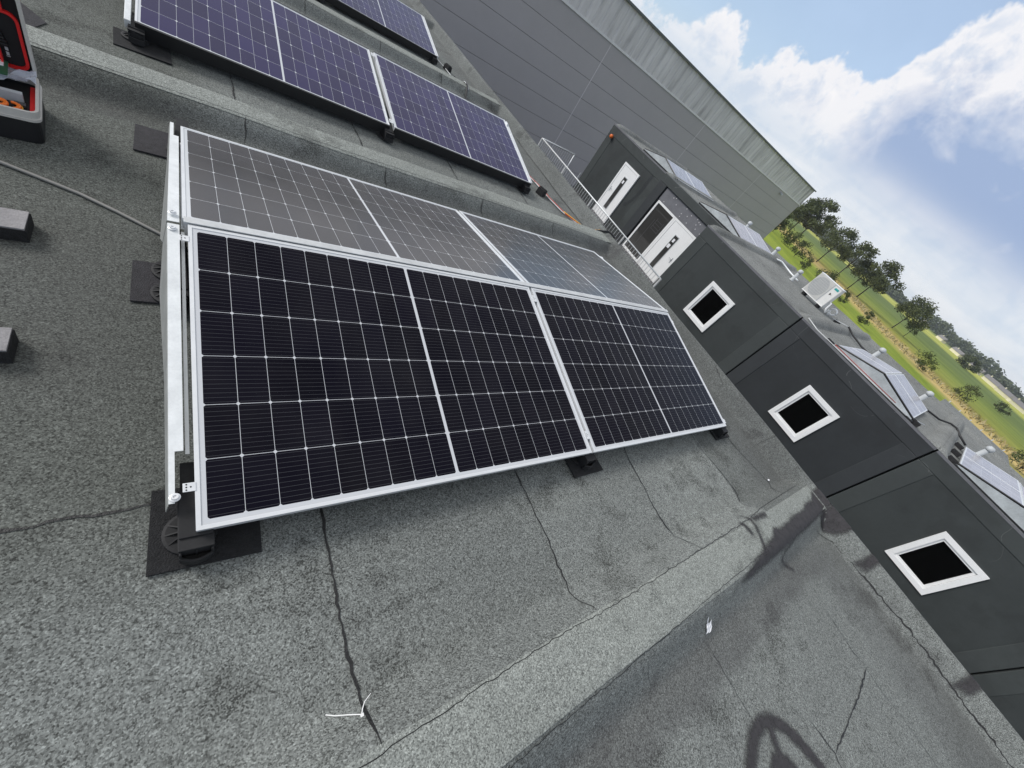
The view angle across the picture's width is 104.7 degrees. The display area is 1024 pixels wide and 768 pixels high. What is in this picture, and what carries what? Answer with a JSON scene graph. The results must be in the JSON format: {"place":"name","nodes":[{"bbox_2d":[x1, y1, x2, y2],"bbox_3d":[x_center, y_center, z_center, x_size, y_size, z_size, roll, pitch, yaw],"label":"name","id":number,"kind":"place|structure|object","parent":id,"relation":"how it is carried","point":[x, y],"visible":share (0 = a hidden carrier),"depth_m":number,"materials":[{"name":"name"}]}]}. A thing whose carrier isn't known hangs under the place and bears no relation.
{"place":"outdoors","nodes":[
{"label":"outdoors","id":0,"kind":"place"},
{"bbox_2d":[630,0,1023,395],"label":"sky","id":1,"kind":"structure","parent":0,"point":[907,115],"materials":[{"name":"blue"}]},
{"bbox_2d":[763,218,1023,477],"bbox_3d":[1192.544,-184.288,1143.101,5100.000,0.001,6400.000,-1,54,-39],"label":"ground","id":2,"kind":"structure","parent":0,"point":[951,373],"depth_m":129.44,"materials":[{"name":"plant"}]},
{"bbox_2d":[419,0,816,238],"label":"warehouse hall","id":3,"kind":"structure","parent":2,"relation":"on","point":[578,78],"depth_m":25.70,"materials":[{"name":"metal"}]},
{"bbox_2d":[772,214,794,231],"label":"shrub","id":4,"kind":"object","parent":2,"relation":"on","point":[783,223],"visible":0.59,"depth_m":119.96,"materials":[{"name":"green plant"}]},
{"bbox_2d":[780,228,803,246],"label":"shrub","id":5,"kind":"object","parent":2,"relation":"on","point":[788,237],"visible":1,"depth_m":110.55,"materials":[{"name":"green plant"}]},
{"bbox_2d":[790,239,813,260],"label":"shrub","id":6,"kind":"object","parent":2,"relation":"on","point":[803,243],"visible":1,"depth_m":100.87,"materials":[{"name":"green plant"}]},
{"bbox_2d":[785,197,826,233],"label":"tree","id":7,"kind":"object","parent":2,"relation":"on","point":[799,216],"visible":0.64,"depth_m":145.59,"materials":[{"name":"green plant"}]},
{"bbox_2d":[800,256,814,269],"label":"shrub","id":8,"kind":"object","parent":2,"relation":"on","point":[809,262],"visible":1,"depth_m":91.34,"materials":[{"name":"green plant"}]},
{"bbox_2d":[796,198,842,237],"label":"tree","id":9,"kind":"object","parent":2,"relation":"on","point":[827,224],"visible":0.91,"depth_m":143.27,"materials":[{"name":"green plant"}]},
{"bbox_2d":[814,268,839,281],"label":"shrub","id":10,"kind":"object","parent":2,"relation":"on","point":[832,276],"visible":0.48,"depth_m":87.10,"materials":[{"name":"green plant"}]},
{"bbox_2d":[816,225,860,261],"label":"tree","id":11,"kind":"object","parent":2,"relation":"on","point":[850,235],"visible":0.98,"depth_m":133.90,"materials":[{"name":"green plant"}]},
{"bbox_2d":[837,289,851,302],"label":"shrub","id":12,"kind":"object","parent":2,"relation":"on","point":[847,294],"visible":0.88,"depth_m":84.88,"materials":[{"name":"green plant"}]},
{"bbox_2d":[836,241,880,277],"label":"tree","id":13,"kind":"object","parent":2,"relation":"on","point":[870,254],"visible":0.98,"depth_m":129.08,"materials":[{"name":"green plant"}]},
{"bbox_2d":[847,261,884,288],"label":"tree","id":14,"kind":"object","parent":2,"relation":"on","point":[866,279],"visible":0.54,"depth_m":130.19,"materials":[{"name":"green plant"}]},
{"bbox_2d":[857,311,874,325],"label":"shrub","id":15,"kind":"object","parent":2,"relation":"on","point":[871,313],"visible":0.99,"depth_m":78.37,"materials":[{"name":"green plant"}]},
{"bbox_2d":[856,259,906,296],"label":"tree","id":16,"kind":"object","parent":2,"relation":"on","point":[891,271],"visible":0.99,"depth_m":125.35,"materials":[{"name":"green plant"}]},
{"bbox_2d":[793,206,1023,402],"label":"distant wood","id":17,"kind":"object","parent":2,"relation":"on","point":[939,326],"visible":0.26,"depth_m":526.37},
{"bbox_2d":[891,295,939,331],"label":"tree","id":18,"kind":"object","parent":2,"relation":"on","point":[911,309],"visible":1,"depth_m":120.27,"materials":[{"name":"green plant"}]},
{"bbox_2d":[915,349,939,371],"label":"shrub","id":19,"kind":"object","parent":2,"relation":"on","point":[922,362],"visible":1,"depth_m":83.44,"materials":[{"name":"green plant"}]},
{"bbox_2d":[837,282,1023,474],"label":"dry reeds","id":20,"kind":"object","parent":2,"relation":"on","point":[901,345],"visible":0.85,"depth_m":86.63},
{"bbox_2d":[951,383,983,402],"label":"shrub","id":21,"kind":"object","parent":2,"relation":"on","point":[968,392],"visible":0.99,"depth_m":89.84,"materials":[{"name":"green plant"}]},
{"bbox_2d":[955,353,982,373],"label":"bush","id":22,"kind":"object","parent":2,"relation":"on","point":[975,367],"visible":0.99,"depth_m":241.22,"materials":[{"name":"green plant"}]},
{"bbox_2d":[993,401,1012,416],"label":"bush","id":23,"kind":"object","parent":2,"relation":"on","point":[1000,408],"visible":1,"depth_m":136.28,"materials":[{"name":"green plant"}]},
{"bbox_2d":[1008,448,1023,471],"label":"shrub","id":24,"kind":"object","parent":2,"relation":"on","point":[1018,457],"visible":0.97,"depth_m":62.41,"materials":[{"name":"green plant"}]},
{"bbox_2d":[936,335,947,343],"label":"house","id":25,"kind":"structure","parent":0,"point":[942,339],"depth_m":409.80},
{"bbox_2d":[949,347,964,357],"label":"house","id":26,"kind":"structure","parent":0,"point":[957,352],"depth_m":369.53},
{"bbox_2d":[981,374,1000,388],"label":"house","id":27,"kind":"structure","parent":0,"point":[991,381],"depth_m":316.66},
{"bbox_2d":[994,385,1015,398],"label":"house","id":28,"kind":"structure","parent":0,"point":[1002,391],"depth_m":299.04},
{"bbox_2d":[1006,396,1023,413],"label":"house","id":29,"kind":"structure","parent":0,"point":[1016,403],"depth_m":287.72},
{"label":"yard pavement","id":30,"kind":"structure","parent":0,"visible":0},
{"bbox_2d":[0,0,1023,767],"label":"modular building","id":31,"kind":"structure","parent":30,"relation":"on","point":[552,614],"depth_m":1.57,"materials":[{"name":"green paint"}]},
{"bbox_2d":[0,327,18,362],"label":"paving block","id":32,"kind":"object","parent":31,"relation":"on","point":[9,340],"depth_m":1.22,"materials":[{"name":"grey concrete"}]},
{"bbox_2d":[0,207,33,242],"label":"paving block","id":33,"kind":"object","parent":31,"relation":"on","point":[16,225],"depth_m":1.45,"materials":[{"name":"grey concrete"}]},
{"bbox_2d":[0,0,44,143],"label":"toolbox","id":34,"kind":"object","parent":31,"relation":"on","point":[28,122],"visible":0.9,"depth_m":1.71,"materials":[{"name":"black plastic"}]},
{"bbox_2d":[0,97,26,109],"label":"pliers","id":35,"kind":"object","parent":34,"relation":"on","point":[20,105],"visible":0.77,"depth_m":1.70,"materials":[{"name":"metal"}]},
{"bbox_2d":[0,59,36,84],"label":"plastic bag","id":36,"kind":"object","parent":34,"relation":"on","point":[6,71],"visible":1,"depth_m":1.74,"materials":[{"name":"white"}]},
{"bbox_2d":[20,2,45,26],"bbox_3d":[-2.742,-2.060,2.201,0.180,0.005,0.361,12,46,-30],"label":"felt offcut","id":37,"kind":"object","parent":31,"relation":"on","point":[32,18],"visible":0.33,"depth_m":2.24,"materials":[{"name":"rubber"}]},
{"bbox_2d":[0,160,187,249],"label":"cable","id":38,"kind":"object","parent":31,"relation":"on","point":[80,194],"visible":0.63,"depth_m":1.70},
{"bbox_2d":[113,26,171,64],"bbox_3d":[-2.445,-2.240,2.619,0.280,0.008,0.260,-4,56,-41],"label":"rubber mat","id":39,"kind":"object","parent":31,"relation":"on","point":[156,52],"visible":0.74,"depth_m":2.59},
{"bbox_2d":[121,12,147,46],"bbox_3d":[-2.481,-2.340,2.597,0.132,0.098,0.292,-1,54,-39],"label":"mounting foot","id":40,"kind":"object","parent":39,"relation":"on","point":[132,35],"visible":0.84,"depth_m":2.56},
{"bbox_2d":[124,0,131,26],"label":"end rail","id":41,"kind":"object","parent":40,"relation":"attached to","point":[127,11],"visible":0.76,"depth_m":2.54,"materials":[{"name":"metal"}]},
{"bbox_2d":[135,0,389,132],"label":"solar panel","id":42,"kind":"object","parent":40,"relation":"on","point":[277,46],"visible":0.97,"depth_m":3.19,"materials":[{"name":"glass"}]},
{"bbox_2d":[133,124,179,161],"bbox_3d":[-1.866,-1.302,2.171,0.305,0.008,0.260,-1,54,-39],"label":"rubber mat","id":43,"kind":"object","parent":31,"relation":"on","point":[150,141],"visible":0.45,"depth_m":2.11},
{"bbox_2d":[166,118,189,158],"bbox_3d":[-1.810,-1.340,2.163,0.132,0.098,0.292,-1,54,-39],"label":"mounting foot","id":44,"kind":"object","parent":43,"relation":"on","point":[178,125],"visible":0.12,"depth_m":2.14},
{"bbox_2d":[181,126,523,281],"bbox_3d":[-0.852,-1.008,2.359,1.722,0.037,1.134,-1,43,-39],"label":"solar panel","id":45,"kind":"object","parent":44,"relation":"on","point":[224,181],"visible":0.88,"depth_m":2.15,"materials":[{"name":"glass"}]},
{"bbox_2d":[160,122,183,241],"bbox_3d":[-1.540,-0.992,1.788,0.078,0.248,1.147,-1,54,-39],"label":"side rail","id":46,"kind":"object","parent":45,"relation":"attached to","point":[170,211],"visible":0.91,"depth_m":1.66,"materials":[{"name":"metal"}]},
{"bbox_2d":[183,216,667,312],"bbox_3d":[0.097,-0.631,2.602,3.476,0.060,0.036,-1,54,-39],"label":"ridge profile","id":47,"kind":"object","parent":46,"relation":"attached to","point":[239,230],"visible":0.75,"depth_m":1.94,"materials":[{"name":"metal"}]},
{"bbox_2d":[130,260,189,306],"bbox_3d":[-1.417,-0.419,1.671,0.278,0.008,0.240,-1,54,-39],"label":"rubber mat","id":48,"kind":"object","parent":31,"relation":"on","point":[144,279],"visible":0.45,"depth_m":1.60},
{"bbox_2d":[150,256,189,310],"bbox_3d":[-1.391,-0.432,1.614,0.132,0.098,0.292,-1,54,-39],"label":"mounting foot","id":49,"kind":"object","parent":48,"relation":"on","point":[155,292],"visible":0.33,"depth_m":1.59},
{"bbox_2d":[151,229,188,278],"bbox_3d":[-1.447,-0.543,1.678,0.132,0.098,0.292,-1,54,-39],"label":"mounting foot","id":50,"kind":"object","parent":48,"relation":"on","point":[156,269],"visible":0.28,"depth_m":1.66},
{"bbox_2d":[146,488,261,576],"bbox_3d":[-0.943,0.428,1.225,0.270,0.008,0.252,0,53,-38],"label":"rubber mat","id":51,"kind":"object","parent":31,"relation":"on","point":[238,540],"visible":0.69,"depth_m":1.19,"materials":[{"name":"rubber"}]},
{"bbox_2d":[161,462,217,564],"bbox_3d":[-0.956,0.379,1.173,0.132,0.098,0.292,-1,54,-39],"label":"mounting foot","id":52,"kind":"object","parent":51,"relation":"on","point":[184,540],"visible":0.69,"depth_m":1.14},
{"bbox_2d":[325,693,370,716],"bbox_3d":[-0.453,0.922,1.111,0.121,0.036,0.046,-1,54,-39],"label":"cable tie","id":53,"kind":"object","parent":31,"relation":"on","point":[362,714],"visible":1,"depth_m":1.10,"materials":[{"name":"white plastic"}]},
{"bbox_2d":[377,123,394,142],"bbox_3d":[-1.175,-2.353,3.654,0.132,0.098,0.292,-1,54,-39],"label":"mounting foot","id":54,"kind":"object","parent":31,"relation":"on","point":[387,135],"visible":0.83,"depth_m":3.61},
{"bbox_2d":[428,56,437,64],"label":"mounting foot","id":55,"kind":"object","parent":31,"relation":"on","point":[433,60],"visible":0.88,"depth_m":6.37},
{"bbox_2d":[423,17,438,58],"bbox_3d":[-1.369,-5.785,6.596,0.022,0.049,1.078,-1,65,-39],"label":"end rail","id":56,"kind":"object","parent":55,"relation":"attached to","point":[431,37],"visible":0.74,"depth_m":6.56,"materials":[{"name":"metal"}]},
{"bbox_2d":[517,184,530,193],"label":"mounting foot","id":57,"kind":"object","parent":31,"relation":"on","point":[525,189],"visible":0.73,"depth_m":4.69},
{"bbox_2d":[373,51,530,187],"bbox_3d":[-0.611,-2.857,4.385,1.691,0.086,1.140,-1,65,-39],"label":"solar panel","id":58,"kind":"object","parent":57,"relation":"on","point":[428,115],"visible":0.92,"depth_m":4.23,"materials":[{"name":"glass"}]},
{"bbox_2d":[505,121,531,185],"bbox_3d":[0.068,-2.884,4.926,0.022,0.049,1.078,-1,65,-39],"label":"end rail","id":59,"kind":"object","parent":58,"relation":"attached to","point":[519,153],"visible":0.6,"depth_m":4.89,"materials":[{"name":"metal"}]},
{"bbox_2d":[536,186,547,196],"bbox_3d":[0.380,-2.441,5.004,0.100,0.085,0.119,44,39,6],"label":"rubber block","id":60,"kind":"object","parent":31,"relation":"on","point":[541,191],"depth_m":4.97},
{"bbox_2d":[530,177,574,221],"bbox_3d":[0.267,-2.687,5.198,0.119,0.019,1.766,-21,67,-48],"label":"cable tray","id":61,"kind":"object","parent":31,"relation":"on","point":[552,201],"visible":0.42,"depth_m":5.03,"materials":[{"name":"metal"}]},
{"bbox_2d":[564,458,602,477],"bbox_3d":[0.391,0.417,2.303,0.250,0.008,0.238,-3,54,-40],"label":"rubber mat","id":62,"kind":"object","parent":31,"relation":"on","point":[576,470],"visible":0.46,"depth_m":2.23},
{"bbox_2d":[570,453,596,469],"bbox_3d":[0.381,0.345,2.274,0.132,0.098,0.292,-1,54,-39],"label":"mounting foot","id":63,"kind":"object","parent":62,"relation":"on","point":[586,461],"visible":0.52,"depth_m":2.22},
{"bbox_2d":[188,224,591,531],"bbox_3d":[-0.398,-0.102,1.856,1.722,0.036,1.134,-1,64,-39],"label":"solar panel","id":64,"kind":"object","parent":63,"relation":"on","point":[321,378],"visible":1,"depth_m":1.60,"materials":[{"name":"glass"}]},
{"bbox_2d":[160,223,189,511],"bbox_3d":[-1.108,-0.116,1.288,0.077,0.232,1.023,-1,54,-39],"label":"side rail","id":65,"kind":"object","parent":64,"relation":"attached to","point":[170,309],"visible":1,"depth_m":1.28,"materials":[{"name":"metal"}]},
{"bbox_2d":[179,235,188,241],"bbox_3d":[-1.209,-0.538,1.457,0.030,0.004,0.026,-1,64,-39],"label":"panel clamp","id":66,"kind":"object","parent":65,"relation":"attached to","point":[183,238],"visible":1,"depth_m":1.46,"materials":[{"name":"metal"}]},
{"bbox_2d":[183,482,195,492],"bbox_3d":[-0.931,0.298,1.141,0.030,0.004,0.026,-1,64,-39],"label":"panel clamp","id":67,"kind":"object","parent":65,"relation":"attached to","point":[189,487],"visible":1,"depth_m":1.14,"materials":[{"name":"metal"}]},
{"bbox_2d":[530,288,725,452],"bbox_3d":[0.949,-0.133,2.961,1.722,0.036,1.134,-1,64,-39],"label":"solar panel","id":68,"kind":"object","parent":63,"relation":"on","point":[631,375],"visible":0.91,"depth_m":2.79,"materials":[{"name":"glass"}]},
{"bbox_2d":[709,430,728,439],"bbox_3d":[1.763,0.375,3.440,0.255,0.008,0.230,-3,54,-40],"label":"rubber mat","id":69,"kind":"object","parent":31,"relation":"on","point":[716,437],"visible":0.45,"depth_m":3.34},
{"bbox_2d":[710,426,727,437],"bbox_3d":[1.727,0.319,3.376,0.132,0.098,0.292,-1,54,-39],"label":"mounting foot","id":70,"kind":"object","parent":69,"relation":"on","point":[721,432],"visible":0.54,"depth_m":3.33},
{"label":"foot","id":71,"kind":"object","parent":31,"relation":"on","visible":0},
{"bbox_2d":[459,211,663,308],"bbox_3d":[0.495,-1.038,3.464,1.722,0.037,1.134,-1,43,-39],"label":"solar panel","id":72,"kind":"object","parent":71,"relation":"on","point":[530,257],"visible":0.72,"depth_m":3.31,"materials":[{"name":"glass"}]},
{"bbox_2d":[538,138,661,286],"bbox_3d":[1.980,-6.399,16.272,3.015,4.402,11.845,-1,54,-39],"label":"gallery","id":73,"kind":"object","parent":30,"relation":"on","point":[606,227],"visible":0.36,"depth_m":13.80,"materials":[{"name":"metal"}]},
{"bbox_2d":[574,123,730,235],"bbox_3d":[5.599,-7.378,18.783,5.980,6.058,3.798,-1,54,-39],"label":"site cabin","id":74,"kind":"object","parent":30,"relation":"on","point":[622,175],"visible":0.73,"depth_m":15.94,"materials":[{"name":"metal"}]},
{"bbox_2d":[593,162,639,222],"bbox_3d":[4.152,-7.711,15.977,0.120,2.115,1.000,-1,54,-39],"label":"door","id":75,"kind":"structure","parent":74,"relation":"in","point":[626,177],"depth_m":15.90,"materials":[{"name":"white plastic"}]},
{"bbox_2d":[644,148,677,179],"bbox_3d":[5.700,-8.394,14.923,0.124,0.342,2.200,-1,54,-39],"label":"end plate","id":76,"kind":"object","parent":74,"relation":"on","point":[660,160],"visible":0.94,"depth_m":14.91,"materials":[{"name":"metal"}]},
{"bbox_2d":[615,173,792,281],"bbox_3d":[7.091,-4.391,17.072,5.950,6.058,3.696,-1,54,-39],"label":"site cabin","id":77,"kind":"object","parent":30,"relation":"on","point":[668,222],"visible":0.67,"depth_m":14.44,"materials":[{"name":"metal"}]},
{"bbox_2d":[637,218,695,281],"bbox_3d":[5.549,-4.815,14.356,0.120,2.020,1.200,-1,54,-39],"label":"door","id":78,"kind":"structure","parent":77,"relation":"in","point":[676,237],"depth_m":14.29,"materials":[{"name":"white plastic"}]},
{"bbox_2d":[666,159,696,190],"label":"solar panel","id":79,"kind":"object","parent":77,"relation":"on","point":[680,173],"visible":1,"depth_m":15.12,"materials":[{"name":"glass"}]},
{"bbox_2d":[685,171,712,200],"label":"solar panel","id":80,"kind":"object","parent":77,"relation":"on","point":[698,184],"visible":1,"depth_m":16.03,"materials":[{"name":"glass"}]},
{"bbox_2d":[699,201,740,237],"bbox_3d":[7.101,-5.567,13.295,0.124,0.342,2.200,-1,54,-39],"label":"end plate","id":81,"kind":"object","parent":77,"relation":"on","point":[719,216],"visible":0.74,"depth_m":13.28,"materials":[{"name":"metal"}]},
{"bbox_2d":[727,217,756,246],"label":"solar panel","id":82,"kind":"object","parent":77,"relation":"on","point":[743,232],"visible":0.62,"depth_m":13.49,"materials":[{"name":"glass"}]},
{"bbox_2d":[744,225,771,254],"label":"solar panel","id":83,"kind":"object","parent":77,"relation":"on","point":[758,240],"visible":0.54,"depth_m":14.40,"materials":[{"name":"glass"}]},
{"bbox_2d":[652,224,867,374],"bbox_3d":[7.889,-1.414,14.817,7.680,6.058,3.736,-1,54,-39],"label":"site cabin","id":84,"kind":"object","parent":30,"relation":"on","point":[732,301],"visible":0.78,"depth_m":11.31,"materials":[{"name":"metal"}]},
{"bbox_2d":[683,281,734,332],"bbox_3d":[5.695,-2.232,11.477,0.080,1.135,0.950,-1,54,-39],"label":"window","id":85,"kind":"structure","parent":84,"relation":"in","point":[712,303],"depth_m":11.47,"materials":[{"name":"white plastic"}]},
{"bbox_2d":[789,270,803,281],"bbox_3d":[9.766,-3.724,13.554,0.173,0.430,0.176,-18,65,-47],"label":"vent pipe","id":86,"kind":"object","parent":84,"relation":"on","point":[796,275],"visible":1,"depth_m":13.51,"materials":[{"name":"grey plastic"}]},
{"bbox_2d":[801,272,845,312],"bbox_3d":[9.911,-2.877,12.549,0.351,0.800,1.055,-1,54,-39],"label":"air conditioner","id":87,"kind":"object","parent":84,"relation":"on","point":[823,289],"visible":1,"depth_m":12.45,"materials":[{"name":"white paint"}]},
{"bbox_2d":[726,316,961,496],"bbox_3d":[9.363,1.560,13.104,7.680,6.058,3.726,-1,54,-39],"label":"site cabin","id":88,"kind":"object","parent":30,"relation":"on","point":[833,418],"visible":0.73,"depth_m":9.51,"materials":[{"name":"metal"}]},
{"bbox_2d":[768,385,839,441],"bbox_3d":[7.168,0.740,9.765,0.080,1.135,0.945,-1,54,-39],"label":"window","id":89,"kind":"structure","parent":88,"relation":"in","point":[805,412],"depth_m":9.75,"materials":[{"name":"white plastic"}]},
{"bbox_2d":[835,344,895,402],"bbox_3d":[8.063,-0.263,9.050,0.018,0.016,1.702,-4,55,-41],"label":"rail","id":90,"kind":"object","parent":88,"relation":"on","point":[866,374],"visible":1,"depth_m":9.02,"materials":[{"name":"red metal"}]},
{"bbox_2d":[840,345,892,373],"bbox_3d":[8.653,-0.591,9.669,1.440,0.037,1.060,-1,42,-39],"label":"solar panel","id":91,"kind":"object","parent":88,"relation":"on","point":[868,360],"visible":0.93,"depth_m":9.69,"materials":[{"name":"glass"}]},
{"bbox_2d":[808,318,924,425],"bbox_3d":[8.110,-0.246,9.079,3.381,0.073,0.765,51,40,14],"label":"conduit","id":92,"kind":"object","parent":88,"relation":"on","point":[861,371],"visible":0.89,"depth_m":9.04,"materials":[{"name":"metal"}]},
{"bbox_2d":[833,344,913,421],"bbox_3d":[8.303,-0.143,8.985,0.124,0.342,2.200,-1,54,-39],"label":"end plate","id":93,"kind":"object","parent":88,"relation":"on","point":[878,378],"visible":0.86,"depth_m":8.91,"materials":[{"name":"metal"}]},
{"bbox_2d":[854,348,901,373],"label":"solar panel","id":94,"kind":"object","parent":88,"relation":"on","point":[879,361],"visible":0.76,"depth_m":10.56,"materials":[{"name":"glass"}]},
{"bbox_2d":[872,348,886,356],"bbox_3d":[10.552,-0.875,11.414,0.176,0.430,0.173,-1,54,-39],"label":"vent pipe","id":95,"kind":"object","parent":88,"relation":"on","point":[879,351],"visible":0.74,"depth_m":11.34,"materials":[{"name":"grey plastic"}]},
{"bbox_2d":[885,374,920,417],"bbox_3d":[9.073,0.257,9.180,1.440,0.037,1.060,-1,65,-39],"label":"solar panel","id":96,"kind":"object","parent":88,"relation":"on","point":[905,397],"visible":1,"depth_m":9.18,"materials":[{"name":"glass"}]},
{"bbox_2d":[848,326,965,445],"bbox_3d":[11.156,-0.086,11.318,0.413,0.183,4.181,-1,53,-39],"label":"cable","id":97,"kind":"object","parent":88,"relation":"on","point":[929,411],"visible":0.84,"depth_m":10.73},
{"bbox_2d":[895,374,926,413],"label":"solar panel","id":98,"kind":"object","parent":88,"relation":"on","point":[913,395],"visible":0.82,"depth_m":10.07,"materials":[{"name":"glass"}]},
{"bbox_2d":[919,391,933,400],"bbox_3d":[11.159,0.351,10.708,0.173,0.430,0.176,-11,60,-44],"label":"vent pipe","id":99,"kind":"object","parent":88,"relation":"on","point":[927,394],"visible":0.69,"depth_m":10.63,"materials":[{"name":"grey plastic"}]},
{"bbox_2d":[826,420,1023,673],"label":"site cabin","id":100,"kind":"object","parent":30,"relation":"on","point":[938,533],"visible":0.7,"depth_m":7.93,"materials":[{"name":"metal"}]},
{"bbox_2d":[885,531,989,594],"bbox_3d":[8.618,3.669,8.079,0.080,1.135,0.930,-1,54,-39],"label":"window","id":101,"kind":"structure","parent":100,"relation":"in","point":[934,563],"depth_m":8.06,"materials":[{"name":"white plastic"}]},
{"bbox_2d":[948,455,958,463],"bbox_3d":[9.081,1.565,8.150,0.138,0.100,0.180,-1,54,-39],"label":"rubber block","id":102,"kind":"object","parent":100,"relation":"on","point":[951,459],"depth_m":8.12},
{"bbox_2d":[951,448,961,456],"bbox_3d":[9.970,1.545,8.880,0.138,0.100,0.180,-1,54,-39],"label":"rubber block","id":103,"kind":"object","parent":100,"relation":"on","point":[955,452],"depth_m":8.85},
{"bbox_2d":[975,446,995,455],"bbox_3d":[11.834,1.713,9.924,0.173,0.430,0.176,9,47,-32],"label":"vent pipe","id":104,"kind":"object","parent":100,"relation":"on","point":[988,449],"visible":0.77,"depth_m":9.85,"materials":[{"name":"grey plastic"}]},
{"bbox_2d":[953,463,1023,532],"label":"end plate","id":105,"kind":"object","parent":100,"relation":"on","point":[1011,511],"visible":0.94,"depth_m":7.59,"materials":[{"name":"metal"}]},
{"bbox_2d":[959,455,1023,507],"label":"solar panel","id":106,"kind":"object","parent":100,"relation":"on","point":[992,479],"visible":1,"depth_m":8.15,"materials":[{"name":"glass"}]},
{"bbox_2d":[962,447,1020,491],"bbox_3d":[11.009,1.940,9.091,1.440,0.037,1.060,-1,42,-39],"label":"solar panel","id":107,"kind":"object","parent":100,"relation":"on","point":[991,468],"visible":0.86,"depth_m":9.05,"materials":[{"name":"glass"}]},
{"bbox_2d":[940,399,1008,463],"bbox_3d":[17.420,3.562,17.831,3.660,5.760,2.940,-1,54,-39],"label":"flat container","id":108,"kind":"object","parent":30,"relation":"on","point":[976,431],"visible":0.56,"depth_m":16.37,"materials":[{"name":"metal"}]},
{"bbox_2d":[971,667,1023,739],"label":"site cabin","id":109,"kind":"object","parent":30,"relation":"on","point":[1003,690],"visible":0.12,"depth_m":7.37,"materials":[{"name":"metal"}]},
{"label":"foot","id":110,"kind":"object","parent":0,"visible":0},
{"bbox_2d":[325,0,436,59],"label":"solar panel","id":111,"kind":"object","parent":110,"relation":"on","point":[401,22],"visible":0.98,"depth_m":6.09,"materials":[{"name":"glass"}]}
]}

